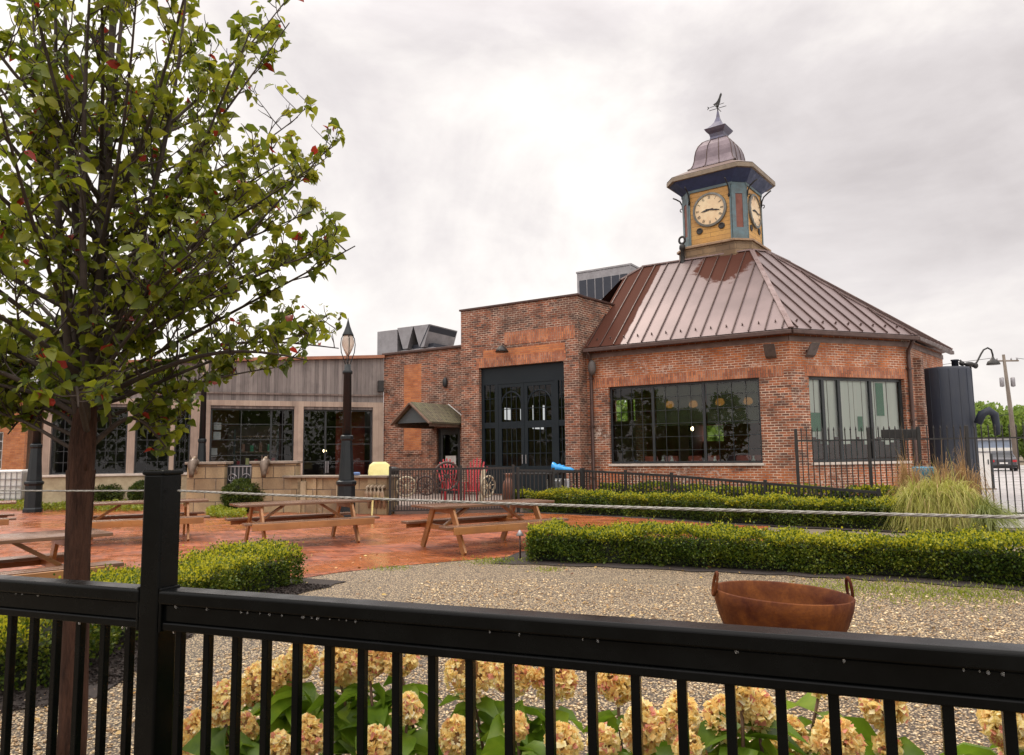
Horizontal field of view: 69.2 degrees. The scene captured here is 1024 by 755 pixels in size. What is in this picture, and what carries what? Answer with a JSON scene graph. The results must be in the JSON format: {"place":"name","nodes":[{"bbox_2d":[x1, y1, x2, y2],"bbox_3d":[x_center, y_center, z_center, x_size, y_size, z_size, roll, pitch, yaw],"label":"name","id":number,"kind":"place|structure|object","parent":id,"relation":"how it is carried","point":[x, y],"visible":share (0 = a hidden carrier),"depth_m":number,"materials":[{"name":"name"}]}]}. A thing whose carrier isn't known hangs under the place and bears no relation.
{"place":"outdoors","nodes":[
{"label":"outdoors","id":0,"kind":"place"},
{"bbox_2d":[0,376,43,469],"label":"brick house","id":1,"kind":"structure","parent":0,"point":[15,448],"depth_m":37.80,"materials":[{"name":"brick"}]},
{"bbox_2d":[227,426,280,464],"bbox_3d":[-10.491,3.371,30.175,2.040,2.780,0.300,2,-7,-22],"label":"cupboard","id":2,"kind":"object","parent":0,"point":[254,431],"visible":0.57,"depth_m":30.08,"materials":[{"name":"wood"}]},
{"bbox_2d":[0,504,767,577],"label":"brick patio","id":3,"kind":"structure","parent":0,"point":[388,540],"depth_m":14.18,"materials":[{"name":"brick"}]},
{"bbox_2d":[0,500,16,525],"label":"picnic table","id":4,"kind":"object","parent":3,"relation":"on","point":[4,519],"visible":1,"depth_m":14.77,"materials":[{"name":"brown wood"}]},
{"bbox_2d":[0,469,27,500],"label":"caged tote","id":5,"kind":"object","parent":3,"relation":"on","point":[12,479],"visible":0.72,"depth_m":26.79,"materials":[{"name":"white paint"}]},
{"bbox_2d":[22,378,43,512],"bbox_3d":[-14.888,1.610,23.279,0.510,5.170,0.510,-3,-7,22],"label":"lamp post","id":6,"kind":"object","parent":3,"relation":"on","point":[33,500],"visible":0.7,"depth_m":23.00,"materials":[{"name":"metal"}]},
{"bbox_2d":[0,528,123,578],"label":"picnic table","id":7,"kind":"object","parent":3,"relation":"on","point":[52,561],"visible":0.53,"depth_m":8.06,"materials":[{"name":"brown wood"}]},
{"bbox_2d":[94,483,124,500],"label":"round shrub","id":8,"kind":"object","parent":3,"relation":"on","point":[104,496],"visible":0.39,"depth_m":25.43,"materials":[{"name":"green plant"}]},
{"bbox_2d":[127,479,143,499],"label":"round shrub","id":9,"kind":"object","parent":3,"relation":"on","point":[136,485],"visible":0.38,"depth_m":25.27,"materials":[{"name":"green plant"}]},
{"bbox_2d":[64,498,209,540],"bbox_3d":[-7.318,2.825,14.592,2.449,0.783,1.660,2,-7,-27],"label":"picnic table","id":10,"kind":"object","parent":3,"relation":"on","point":[105,520],"visible":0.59,"depth_m":14.30,"materials":[{"name":"brown wood"}]},
{"bbox_2d":[197,359,209,461],"bbox_3d":[-10.908,1.645,26.186,0.444,5.620,0.444,-3,-7,22],"label":"lamp post","id":11,"kind":"object","parent":3,"relation":"on","point":[202,441],"visible":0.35,"depth_m":26.10,"materials":[{"name":"metal"}]},
{"bbox_2d":[185,461,233,512],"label":"stone pier","id":12,"kind":"structure","parent":3,"relation":"on","point":[210,476],"depth_m":21.71,"materials":[{"name":"stone"}]},
{"bbox_2d":[188,455,198,477],"bbox_3d":[-9.273,2.583,21.552,0.298,0.652,0.438,0,-6,-9],"label":"horse head","id":13,"kind":"object","parent":12,"relation":"on","point":[193,463],"visible":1,"depth_m":21.45},
{"bbox_2d":[227,465,251,484],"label":"iron gate","id":14,"kind":"structure","parent":12,"relation":"attached to","point":[238,471],"depth_m":22.05,"materials":[{"name":"metal"}]},
{"bbox_2d":[249,461,302,512],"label":"stone pier","id":15,"kind":"structure","parent":3,"relation":"on","point":[273,482],"depth_m":21.70,"materials":[{"name":"stone"}]},
{"bbox_2d":[259,455,269,477],"bbox_3d":[-7.191,2.583,21.550,0.297,0.652,0.438,0,-6,-9],"label":"horse head","id":16,"kind":"object","parent":15,"relation":"on","point":[264,464],"visible":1,"depth_m":21.43},
{"bbox_2d":[225,499,379,542],"bbox_3d":[-3.919,2.705,13.846,2.449,0.783,1.660,3,-7,-33],"label":"picnic table","id":17,"kind":"object","parent":3,"relation":"on","point":[262,523],"visible":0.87,"depth_m":13.63,"materials":[{"name":"brown wood"}]},
{"bbox_2d":[282,475,399,514],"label":"stone bar wall","id":18,"kind":"structure","parent":3,"relation":"on","point":[375,486],"depth_m":21.08,"materials":[{"name":"stone"}]},
{"bbox_2d":[336,318,356,516],"bbox_3d":[-4.311,1.027,19.405,0.493,5.259,0.493,2,-7,-22],"label":"lamp post","id":19,"kind":"object","parent":3,"relation":"on","point":[346,482],"visible":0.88,"depth_m":19.26,"materials":[{"name":"metal"}]},
{"bbox_2d":[368,462,389,514],"bbox_3d":[-3.645,3.060,20.536,0.630,1.441,0.668,1,-6,-14],"label":"plastic chair","id":20,"kind":"object","parent":3,"relation":"on","point":[378,468],"visible":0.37,"depth_m":20.82,"materials":[{"name":"plastic"}]},
{"bbox_2d":[389,465,514,514],"bbox_3d":[-1.636,3.075,20.341,3.439,1.320,0.070,0,-6,-5],"label":"iron railing","id":21,"kind":"object","parent":3,"relation":"on","point":[391,485],"visible":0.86,"depth_m":20.34,"materials":[{"name":"metal"}]},
{"bbox_2d":[395,494,532,513],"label":"deck","id":22,"kind":"structure","parent":3,"relation":"on","point":[457,511],"depth_m":20.63,"materials":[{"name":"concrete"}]},
{"bbox_2d":[416,475,434,495],"bbox_3d":[-2.432,3.055,20.998,0.579,0.580,0.140,-2,2,11],"label":"wagon wheel","id":23,"kind":"object","parent":22,"relation":"on","point":[425,485],"visible":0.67,"depth_m":20.98,"materials":[{"name":"wood"}]},
{"bbox_2d":[433,461,459,490],"bbox_3d":[-1.898,2.865,21.521,0.881,0.882,0.140,3,-1,-28],"label":"wagon wheel","id":24,"kind":"object","parent":22,"relation":"on","point":[448,463],"visible":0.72,"depth_m":21.50,"materials":[{"name":"wood"}]},
{"bbox_2d":[437,458,459,500],"bbox_3d":[-1.916,3.127,22.685,0.692,1.311,0.632,2,-6,-20],"label":"garden chair","id":25,"kind":"object","parent":22,"relation":"on","point":[447,480],"visible":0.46,"depth_m":22.81,"materials":[{"name":"red paint"}]},
{"bbox_2d":[462,458,486,500],"bbox_3d":[-1.127,3.033,21.891,0.692,1.311,0.632,-3,-6,17],"label":"garden chair","id":26,"kind":"object","parent":22,"relation":"on","point":[473,479],"visible":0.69,"depth_m":22.03,"materials":[{"name":"red paint"}]},
{"bbox_2d":[481,475,495,497],"bbox_3d":[-0.676,3.069,20.895,0.140,0.640,0.638,2,-3,39],"label":"wagon wheel","id":27,"kind":"object","parent":22,"relation":"on","point":[487,486],"visible":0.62,"depth_m":20.86,"materials":[{"name":"beige paint"}]},
{"bbox_2d":[401,498,568,554],"bbox_3d":[-0.471,2.558,12.851,2.449,0.783,1.660,4,-7,-35],"label":"picnic table","id":28,"kind":"object","parent":3,"relation":"on","point":[505,524],"visible":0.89,"depth_m":12.57,"materials":[{"name":"brown wood"}]},
{"bbox_2d":[516,467,582,511],"bbox_3d":[1.087,3.151,21.034,2.031,1.250,0.071,2,-6,-21],"label":"iron railing","id":29,"kind":"object","parent":3,"relation":"on","point":[553,470],"visible":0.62,"depth_m":21.01,"materials":[{"name":"metal"}]},
{"bbox_2d":[582,468,672,497],"bbox_3d":[3.134,3.088,20.434,2.931,1.200,0.070,-6,-8,41],"label":"iron railing","id":30,"kind":"object","parent":3,"relation":"on","point":[625,473],"visible":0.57,"depth_m":20.43,"materials":[{"name":"metal"}]},
{"bbox_2d":[396,476,416,496],"bbox_3d":[-2.968,3.055,20.798,0.604,0.606,0.140,1,5,-17],"label":"wagon wheel","id":31,"kind":"object","parent":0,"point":[405,486],"visible":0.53,"depth_m":20.77,"materials":[{"name":"beige paint"}]},
{"bbox_2d":[0,0,1023,434],"label":"sky","id":32,"kind":"structure","parent":0,"point":[494,152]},
{"bbox_2d":[768,455,1023,548],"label":"ground","id":33,"kind":"structure","parent":0,"point":[821,530],"depth_m":14.91,"materials":[{"name":"soil"}]},
{"bbox_2d":[0,498,142,510],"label":"ground cover","id":34,"kind":"object","parent":33,"relation":"on","point":[53,506],"visible":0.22,"depth_m":23.57,"materials":[{"name":"green plant"}]},
{"bbox_2d":[0,577,345,712],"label":"mulch bed","id":35,"kind":"object","parent":33,"relation":"on","point":[92,691],"visible":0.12,"depth_m":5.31,"materials":[{"name":"wood"}]},
{"bbox_2d":[0,534,308,690],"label":"hedge","id":36,"kind":"object","parent":35,"relation":"on","point":[248,566],"visible":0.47,"depth_m":8.01,"materials":[{"name":"green plant"}]},
{"bbox_2d":[42,355,384,505],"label":"plank building","id":37,"kind":"structure","parent":33,"relation":"on","point":[300,404],"depth_m":28.62,"materials":[{"name":"grey wood"}]},
{"bbox_2d":[50,414,68,473],"bbox_3d":[-15.212,2.160,25.578,1.099,2.310,0.064,2,-7,-22],"label":"window","id":38,"kind":"structure","parent":37,"relation":"in","point":[53,429],"depth_m":25.38,"materials":[{"name":"glass"}]},
{"bbox_2d":[94,407,127,473],"bbox_3d":[-14.059,2.195,26.040,1.013,2.310,0.064,2,-7,-22],"label":"window","id":39,"kind":"structure","parent":37,"relation":"in","point":[117,418],"depth_m":26.07,"materials":[{"name":"metal"}]},
{"bbox_2d":[134,418,169,472],"bbox_3d":[-12.836,2.233,26.531,1.101,2.310,0.064,2,-7,-22],"label":"window","id":40,"kind":"structure","parent":37,"relation":"in","point":[146,461],"depth_m":26.37,"materials":[{"name":"glass"}]},
{"bbox_2d":[174,414,190,471],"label":"window","id":41,"kind":"structure","parent":37,"relation":"in","point":[175,450],"depth_m":26.86,"materials":[{"name":"glass"}]},
{"bbox_2d":[211,410,238,461],"bbox_3d":[-12.046,2.997,30.357,1.600,3.600,0.120,2,-7,-22],"label":"room partition","id":42,"kind":"object","parent":37,"relation":"on","point":[226,416],"visible":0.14,"depth_m":30.44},
{"bbox_2d":[209,408,293,464],"bbox_3d":[-9.713,2.329,27.786,2.955,2.310,0.064,2,-7,-22],"label":"window","id":43,"kind":"structure","parent":37,"relation":"in","point":[270,449],"depth_m":27.93,"materials":[{"name":"metal"}]},
{"bbox_2d":[233,429,278,464],"bbox_3d":[-10.014,3.333,29.016,1.660,2.600,0.400,2,-7,-22],"label":"shelf rack","id":44,"kind":"object","parent":37,"relation":"on","point":[259,451],"visible":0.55,"depth_m":28.91,"materials":[{"name":"metal"}]},
{"bbox_2d":[302,409,371,474],"bbox_3d":[-6.792,2.930,28.902,2.643,3.340,0.064,2,-7,-22],"label":"window","id":45,"kind":"structure","parent":37,"relation":"in","point":[325,416],"depth_m":28.78,"materials":[{"name":"metal"}]},
{"bbox_2d":[335,411,364,474],"bbox_3d":[-6.842,3.142,31.363,1.200,3.400,0.120,2,-7,-22],"label":"room partition","id":46,"kind":"object","parent":37,"relation":"on","point":[358,428],"visible":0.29,"depth_m":31.43,"materials":[{"name":"brown"}]},
{"bbox_2d":[205,503,246,517],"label":"ground cover","id":47,"kind":"object","parent":33,"relation":"on","point":[220,510],"visible":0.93,"depth_m":19.96,"materials":[{"name":"green plant"}]},
{"bbox_2d":[219,477,264,512],"bbox_3d":[-7.854,3.486,21.958,1.529,1.102,1.497,-1,-6,0],"label":"round shrub","id":48,"kind":"object","parent":33,"relation":"on","point":[240,485],"visible":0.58,"depth_m":21.47,"materials":[{"name":"green plant"}]},
{"bbox_2d":[382,345,461,493],"bbox_3d":[-1.311,2.087,31.665,4.248,5.770,8.342,-4,-7,32],"label":"brick annex","id":49,"kind":"object","parent":33,"relation":"on","point":[430,375],"visible":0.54,"depth_m":28.64,"materials":[{"name":"brick"}]},
{"bbox_2d":[404,364,420,449],"bbox_3d":[-3.855,1.146,28.828,0.870,3.334,0.026,-4,-7,32],"label":"bricked up window","id":50,"kind":"structure","parent":49,"relation":"in","point":[412,373],"depth_m":28.83,"materials":[{"name":"orange brick"}]},
{"bbox_2d":[377,324,456,354],"bbox_3d":[-4.485,-1.045,34.791,3.188,2.316,2.220,-4,-7,30],"label":"rooftop unit","id":51,"kind":"object","parent":49,"relation":"on","point":[415,337],"visible":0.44,"depth_m":33.98,"materials":[{"name":"grey metal"}]},
{"bbox_2d":[390,402,460,428],"bbox_3d":[-2.942,1.350,26.852,1.852,0.918,2.315,-4,-7,32],"label":"porch canopy","id":52,"kind":"object","parent":49,"relation":"attached to","point":[419,415],"visible":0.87,"depth_m":26.33,"materials":[{"name":"wood"}]},
{"bbox_2d":[438,427,459,493],"bbox_3d":[-2.303,3.108,27.807,1.095,2.448,0.135,-4,-7,32],"label":"door","id":53,"kind":"structure","parent":49,"relation":"in","point":[441,431],"depth_m":27.95,"materials":[{"name":"metal"}]},
{"bbox_2d":[0,548,1023,754],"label":"gravel bed","id":54,"kind":"object","parent":33,"relation":"on","point":[397,585],"visible":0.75,"depth_m":7.40,"materials":[{"name":"gravel"}]},
{"bbox_2d":[0,0,354,754],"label":"pear tree","id":55,"kind":"object","parent":54,"relation":"on","point":[80,354],"visible":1,"depth_m":3.69,"materials":[{"name":"green plant"}]},
{"bbox_2d":[182,644,322,754],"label":"hydrangea","id":56,"kind":"object","parent":54,"relation":"on","point":[312,725],"visible":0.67,"depth_m":2.58,"materials":[{"name":"beige plant"}]},
{"bbox_2d":[306,647,441,754],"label":"hydrangea","id":57,"kind":"object","parent":54,"relation":"on","point":[415,712],"visible":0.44,"depth_m":2.45,"materials":[{"name":"beige plant"}]},
{"bbox_2d":[35,553,987,733],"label":"fallen leaves","id":58,"kind":"object","parent":54,"relation":"on","point":[119,731],"visible":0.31,"depth_m":7.39,"materials":[{"name":"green plant"}]},
{"bbox_2d":[0,470,1023,754],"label":"metal fence","id":59,"kind":"object","parent":54,"relation":"on","point":[160,610],"visible":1,"depth_m":1.83,"materials":[{"name":"metal"}]},
{"bbox_2d":[0,490,143,491],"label":"rope","id":60,"kind":"object","parent":59,"relation":"attached to","point":[76,490],"visible":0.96,"depth_m":2.34,"materials":[{"name":"fabric"}]},
{"bbox_2d":[177,490,1023,518],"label":"rope","id":61,"kind":"object","parent":59,"relation":"attached to","point":[697,509],"visible":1,"depth_m":1.69,"materials":[{"name":"fabric"}]},
{"bbox_2d":[439,658,584,754],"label":"hydrangea","id":62,"kind":"object","parent":54,"relation":"on","point":[529,737],"visible":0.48,"depth_m":2.29,"materials":[{"name":"beige plant"}]},
{"bbox_2d":[582,672,701,754],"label":"hydrangea","id":63,"kind":"object","parent":54,"relation":"on","point":[659,737],"visible":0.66,"depth_m":1.97,"materials":[{"name":"beige plant"}]},
{"bbox_2d":[671,686,866,754],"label":"hydrangea","id":64,"kind":"object","parent":54,"relation":"on","point":[756,712],"visible":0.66,"depth_m":1.83,"materials":[{"name":"beige plant"}]},
{"bbox_2d":[711,571,855,631],"bbox_3d":[2.034,1.804,5.588,1.061,0.644,1.010,2,-6,0],"label":"fire bowl","id":65,"kind":"object","parent":54,"relation":"on","point":[772,604],"visible":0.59,"depth_m":5.36,"materials":[{"name":"metal"}]},
{"bbox_2d":[843,698,924,754],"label":"hydrangea","id":66,"kind":"object","parent":54,"relation":"on","point":[871,710],"visible":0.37,"depth_m":1.76,"materials":[{"name":"beige plant"}]},
{"bbox_2d":[939,709,1023,754],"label":"hydrangea","id":67,"kind":"object","parent":54,"relation":"on","point":[990,722],"visible":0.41,"depth_m":1.64,"materials":[{"name":"beige plant"}]},
{"bbox_2d":[459,293,691,496],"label":"gate block","id":68,"kind":"structure","parent":33,"relation":"on","point":[540,363],"depth_m":26.03,"materials":[{"name":"brick"}]},
{"bbox_2d":[498,383,524,493],"bbox_3d":[-0.015,2.123,25.870,1.058,3.823,0.135,-4,-7,32],"label":"door leaf","id":69,"kind":"structure","parent":68,"relation":"in","point":[516,424],"depth_m":25.92,"materials":[{"name":"metal"}]},
{"bbox_2d":[524,381,555,491],"bbox_3d":[0.952,2.047,25.267,1.196,3.823,0.135,-4,-7,32],"label":"door leaf","id":70,"kind":"structure","parent":68,"relation":"in","point":[540,423],"depth_m":25.31,"materials":[{"name":"metal"}]},
{"bbox_2d":[616,399,723,440],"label":"trees","id":71,"kind":"object","parent":33,"relation":"on","point":[713,430],"visible":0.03,"depth_m":56.84,"materials":[{"name":"plant"}]},
{"bbox_2d":[368,555,1023,620],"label":"weeds","id":72,"kind":"object","parent":33,"relation":"on","point":[966,596],"visible":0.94,"depth_m":8.23,"materials":[{"name":"green plant"}]},
{"bbox_2d":[597,479,898,506],"bbox_3d":[5.894,3.182,19.763,8.114,0.930,1.207,-5,-8,37],"label":"hedge","id":73,"kind":"object","parent":33,"relation":"on","point":[885,489],"visible":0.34,"depth_m":19.13,"materials":[{"name":"green plant"}]},
{"bbox_2d":[493,551,1023,590],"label":"mulch bed","id":74,"kind":"object","parent":33,"relation":"on","point":[875,577],"visible":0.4,"depth_m":9.75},
{"bbox_2d":[523,516,1023,585],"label":"hedge","id":75,"kind":"object","parent":74,"relation":"on","point":[974,554],"visible":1,"depth_m":9.77,"materials":[{"name":"green plant"}]},
{"bbox_2d":[583,249,953,496],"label":"brick hall","id":76,"kind":"structure","parent":33,"relation":"on","point":[682,343],"depth_m":23.02,"materials":[{"name":"brick"}]},
{"bbox_2d":[576,263,638,299],"bbox_3d":[4.636,-3.685,33.912,2.727,2.298,2.060,-5,-7,33],"label":"rooftop unit","id":77,"kind":"object","parent":76,"relation":"on","point":[599,283],"visible":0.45,"depth_m":33.19,"materials":[{"name":"grey metal"}]},
{"bbox_2d":[678,236,685,262],"bbox_3d":[6.293,-4.531,27.398,0.237,1.435,0.239,1,-6,-13],"label":"iron hook","id":78,"kind":"object","parent":76,"relation":"on","point":[682,249],"visible":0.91,"depth_m":27.35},
{"bbox_2d":[608,378,763,465],"bbox_3d":[5.303,1.452,23.147,4.933,2.585,0.330,-4,-7,32],"label":"window","id":79,"kind":"structure","parent":76,"relation":"in","point":[735,401],"depth_m":22.95,"materials":[{"name":"metal"}]},
{"bbox_2d":[667,93,774,259],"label":"clock tower","id":80,"kind":"structure","parent":76,"relation":"on","point":[720,186],"depth_m":27.20,"materials":[{"name":"yellow paint"}]},
{"bbox_2d":[763,343,776,358],"bbox_3d":[7.522,-0.758,21.607,0.318,0.396,0.411,-4,-7,32],"label":"wall light","id":81,"kind":"object","parent":76,"relation":"attached to","point":[769,351],"visible":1,"depth_m":21.54,"materials":[{"name":"brown metal"}]},
{"bbox_2d":[805,342,819,357],"bbox_3d":[8.687,-0.791,21.550,0.318,0.396,0.411,2,-6,-20],"label":"wall light","id":82,"kind":"object","parent":76,"relation":"attached to","point":[812,349],"visible":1,"depth_m":21.47,"materials":[{"name":"brown metal"}]},
{"bbox_2d":[808,376,911,464],"bbox_3d":[10.358,1.297,22.260,3.756,2.585,0.318,2,-6,-20],"label":"window","id":83,"kind":"structure","parent":76,"relation":"in","point":[840,402],"depth_m":22.39,"materials":[{"name":"metal"}]},
{"bbox_2d":[516,512,1023,533],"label":"mulch bed","id":84,"kind":"object","parent":33,"relation":"on","point":[759,524],"visible":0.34,"depth_m":16.43,"materials":[{"name":"soil"}]},
{"bbox_2d":[511,484,910,530],"bbox_3d":[3.966,3.051,18.110,10.523,0.821,1.398,-6,-8,40],"label":"hedge","id":85,"kind":"object","parent":84,"relation":"on","point":[691,499],"visible":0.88,"depth_m":16.71,"materials":[{"name":"green plant"}]},
{"bbox_2d":[878,466,959,532],"bbox_3d":[8.028,2.373,14.659,1.676,1.265,1.770,-1,-6,0],"label":"grass clump","id":86,"kind":"object","parent":84,"relation":"on","point":[913,494],"visible":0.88,"depth_m":14.38,"materials":[{"name":"plant"}]},
{"bbox_2d":[898,456,997,531],"bbox_3d":[8.439,2.252,14.567,1.767,1.478,1.848,4,-8,-38],"label":"grass clump","id":87,"kind":"object","parent":84,"relation":"on","point":[955,498],"visible":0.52,"depth_m":14.21,"materials":[{"name":"plant"}]},
{"bbox_2d":[928,452,1002,532],"bbox_3d":[8.726,2.172,14.544,1.643,1.625,1.601,-1,-6,0],"label":"grass clump","id":88,"kind":"object","parent":84,"relation":"on","point":[971,492],"visible":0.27,"depth_m":14.24,"materials":[{"name":"plant"}]},
{"bbox_2d":[949,486,1023,532],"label":"grass clump","id":89,"kind":"object","parent":84,"relation":"on","point":[990,509],"visible":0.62,"depth_m":13.92,"materials":[{"name":"plant"}]},
{"bbox_2d":[671,472,880,506],"bbox_3d":[6.083,2.833,17.793,5.142,1.080,0.070,-6,-8,42],"label":"iron railing","id":90,"kind":"object","parent":33,"relation":"on","point":[764,483],"visible":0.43,"depth_m":17.85,"materials":[{"name":"metal"}]},
{"bbox_2d":[794,426,921,499],"bbox_3d":[8.326,2.264,17.850,2.816,2.170,0.070,-2,-6,13],"label":"spiked fence","id":91,"kind":"object","parent":33,"relation":"on","point":[869,440],"visible":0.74,"depth_m":17.88,"materials":[{"name":"black metal"}]},
{"bbox_2d":[881,429,920,438],"bbox_3d":[9.416,1.364,17.980,0.877,0.220,0.050,-2,-6,11],"label":"black board","id":92,"kind":"object","parent":91,"relation":"attached to","point":[898,435],"visible":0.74,"depth_m":17.97,"materials":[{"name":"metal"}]},
{"bbox_2d":[888,417,934,495],"bbox_3d":[8.699,1.996,16.186,1.182,2.321,1.306,-1,-6,0],"label":"grass clump","id":93,"kind":"object","parent":33,"relation":"on","point":[904,472],"visible":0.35,"depth_m":16.24,"materials":[{"name":"plant"}]},
{"bbox_2d":[919,449,957,483],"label":"grass clump","id":94,"kind":"object","parent":33,"relation":"on","point":[943,471],"visible":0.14,"depth_m":16.20,"materials":[{"name":"plant"}]},
{"bbox_2d":[944,433,1000,509],"bbox_3d":[9.928,2.045,16.284,1.443,2.216,1.319,-1,-6,0],"label":"grass clump","id":95,"kind":"object","parent":33,"relation":"on","point":[962,473],"visible":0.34,"depth_m":16.23,"materials":[{"name":"plant"}]},
{"bbox_2d":[943,354,1021,468],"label":"utility pole","id":96,"kind":"object","parent":33,"relation":"on","point":[1011,415],"visible":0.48,"depth_m":62.01,"materials":[{"name":"brown wood"}]},
{"bbox_2d":[978,438,1011,450],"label":"warehouse","id":97,"kind":"structure","parent":33,"relation":"on","point":[999,445],"depth_m":93.53,"materials":[{"name":"grey metal"}]},
{"bbox_2d":[975,401,1023,458],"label":"trees","id":98,"kind":"object","parent":33,"relation":"on","point":[1018,412],"visible":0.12,"depth_m":101.55,"materials":[{"name":"plant"}]},
{"bbox_2d":[982,465,1023,527],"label":"parking lot","id":99,"kind":"structure","parent":33,"relation":"on","point":[1010,488],"depth_m":28.88,"materials":[{"name":"asphalt"}]},
{"bbox_2d":[924,359,1000,495],"bbox_3d":[14.364,1.665,24.015,1.826,4.518,1.798,-1,-6,0],"label":"steel tank","id":100,"kind":"object","parent":99,"relation":"on","point":[949,391],"visible":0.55,"depth_m":23.58,"materials":[{"name":"metal"}]},
{"bbox_2d":[959,347,1000,368],"bbox_3d":[15.186,-0.626,24.182,1.354,0.736,0.394,-1,-6,0],"label":"gooseneck lamp","id":101,"kind":"object","parent":100,"relation":"attached to","point":[992,361],"visible":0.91,"depth_m":24.12,"materials":[{"name":"black metal"}]},
{"bbox_2d":[921,424,1023,513],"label":"spiked fence","id":102,"kind":"object","parent":99,"relation":"on","point":[967,445],"visible":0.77,"depth_m":17.25,"materials":[{"name":"black metal"}]},
{"bbox_2d":[978,451,996,489],"bbox_3d":[18.846,3.749,29.992,1.010,1.530,0.560,-1,-6,6],"label":"utility cabinet","id":103,"kind":"object","parent":99,"relation":"on","point":[987,465],"visible":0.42,"depth_m":29.74,"materials":[{"name":"metal"}]},
{"bbox_2d":[991,451,1017,470],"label":"parked car","id":104,"kind":"object","parent":99,"relation":"on","point":[1007,459],"visible":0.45,"depth_m":55.79,"materials":[{"name":"paint"}]},
{"bbox_3d":[9.307,2.850,16.681,0.400,0.734,0.400,-1,-6,0],"label":"pot plinth","id":105,"kind":"object","parent":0,"visible":0},
{"bbox_2d":[912,467,934,484],"bbox_3d":[9.300,2.249,16.744,0.470,0.470,0.470,-1,-6,0],"label":"glazed pot","id":106,"kind":"object","parent":105,"relation":"on","point":[923,471],"visible":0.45,"depth_m":16.57,"materials":[{"name":"teal ceramic"}]},
{"bbox_3d":[-0.091,3.634,20.933,0.400,0.298,0.400,0,-6,-6],"label":"churn stand","id":107,"kind":"object","parent":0,"visible":0},
{"bbox_2d":[503,473,511,499],"bbox_3d":[-0.097,3.100,20.990,0.340,0.770,0.340,-1,-6,0],"label":"milk churn","id":108,"kind":"object","parent":107,"relation":"on","point":[506,487],"visible":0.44,"depth_m":20.86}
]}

